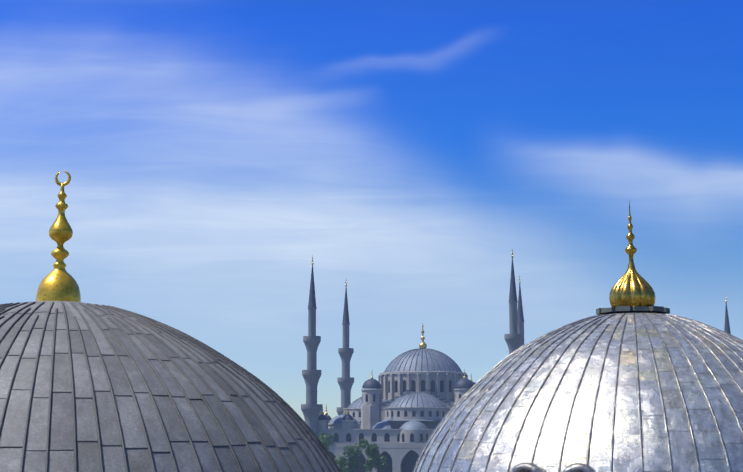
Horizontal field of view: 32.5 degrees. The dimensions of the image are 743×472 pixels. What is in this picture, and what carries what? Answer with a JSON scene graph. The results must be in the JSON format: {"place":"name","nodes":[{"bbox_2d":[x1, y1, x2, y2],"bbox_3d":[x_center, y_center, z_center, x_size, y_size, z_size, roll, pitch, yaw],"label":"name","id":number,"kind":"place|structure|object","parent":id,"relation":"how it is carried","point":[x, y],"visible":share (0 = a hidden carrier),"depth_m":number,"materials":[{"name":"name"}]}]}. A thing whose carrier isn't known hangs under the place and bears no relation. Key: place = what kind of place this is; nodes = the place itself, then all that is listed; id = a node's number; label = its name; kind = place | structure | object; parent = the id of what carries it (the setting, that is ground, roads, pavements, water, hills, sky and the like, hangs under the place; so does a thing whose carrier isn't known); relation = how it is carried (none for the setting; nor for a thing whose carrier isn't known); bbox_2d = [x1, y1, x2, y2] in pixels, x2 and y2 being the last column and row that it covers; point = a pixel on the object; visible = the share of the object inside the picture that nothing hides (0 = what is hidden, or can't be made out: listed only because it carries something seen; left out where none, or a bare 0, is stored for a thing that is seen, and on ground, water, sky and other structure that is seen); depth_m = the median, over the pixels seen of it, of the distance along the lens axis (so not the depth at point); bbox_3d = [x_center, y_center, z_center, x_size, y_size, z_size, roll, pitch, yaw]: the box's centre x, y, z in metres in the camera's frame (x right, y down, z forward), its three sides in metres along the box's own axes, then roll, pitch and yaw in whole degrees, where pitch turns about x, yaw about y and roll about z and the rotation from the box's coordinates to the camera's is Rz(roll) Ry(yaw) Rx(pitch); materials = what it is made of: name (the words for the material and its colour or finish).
{"place":"outdoors","nodes":[
{"label":"outdoors","id":0,"kind":"place"},
{"bbox_2d":[0,301,341,471],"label":"dome","id":1,"kind":"structure","parent":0,"point":[87,387],"depth_m":23.89,"materials":[{"name":"metal"}]},
{"bbox_2d":[36,171,80,303],"bbox_3d":[-6.877,0.019,28.243,0.963,2.970,0.963,0,-9,1],"label":"finial","id":2,"kind":"object","parent":1,"relation":"on","point":[58,283],"visible":0.96,"depth_m":28.01,"materials":[{"name":"gold metal"}]},
{"bbox_2d":[318,432,334,452],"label":"tree","id":3,"kind":"object","parent":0,"point":[324,439],"visible":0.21,"depth_m":345.53,"materials":[{"name":"green plant"}]},
{"bbox_2d":[335,443,361,471],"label":"tree","id":4,"kind":"object","parent":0,"point":[352,462],"visible":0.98,"depth_m":353.48,"materials":[{"name":"green plant"}]},
{"bbox_2d":[358,438,379,471],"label":"tree","id":5,"kind":"object","parent":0,"point":[371,450],"visible":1,"depth_m":364.64,"materials":[{"name":"green plant"}]},
{"bbox_2d":[0,0,742,420],"label":"sky","id":6,"kind":"structure","parent":0,"point":[209,149],"materials":[{"name":"blue"}]},
{"bbox_2d":[371,452,387,471],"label":"tree","id":7,"kind":"object","parent":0,"point":[381,465],"visible":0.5,"depth_m":376.61,"materials":[{"name":"green plant"}]},
{"bbox_2d":[301,250,730,471],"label":"mosque","id":8,"kind":"structure","parent":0,"point":[398,410],"depth_m":408.82,"materials":[{"name":"stone"}]},
{"bbox_2d":[413,312,742,471],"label":"dome","id":9,"kind":"structure","parent":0,"point":[636,392],"depth_m":32.71,"materials":[{"name":"metal"}]},
{"bbox_2d":[511,462,546,471],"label":"vent hood","id":10,"kind":"object","parent":9,"relation":"attached to","point":[526,467],"visible":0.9,"depth_m":30.93,"materials":[{"name":"silver metal"}]},
{"bbox_2d":[562,463,595,471],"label":"vent hood","id":11,"kind":"object","parent":9,"relation":"attached to","point":[578,467],"visible":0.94,"depth_m":30.29,"materials":[{"name":"silver metal"}]},
{"bbox_2d":[596,201,669,314],"bbox_3d":[7.635,0.601,37.553,2.101,3.395,2.101,0,-9,1],"label":"finial","id":12,"kind":"object","parent":9,"relation":"on","point":[632,290],"visible":1,"depth_m":36.96,"materials":[{"name":"gold metal"}]}
]}

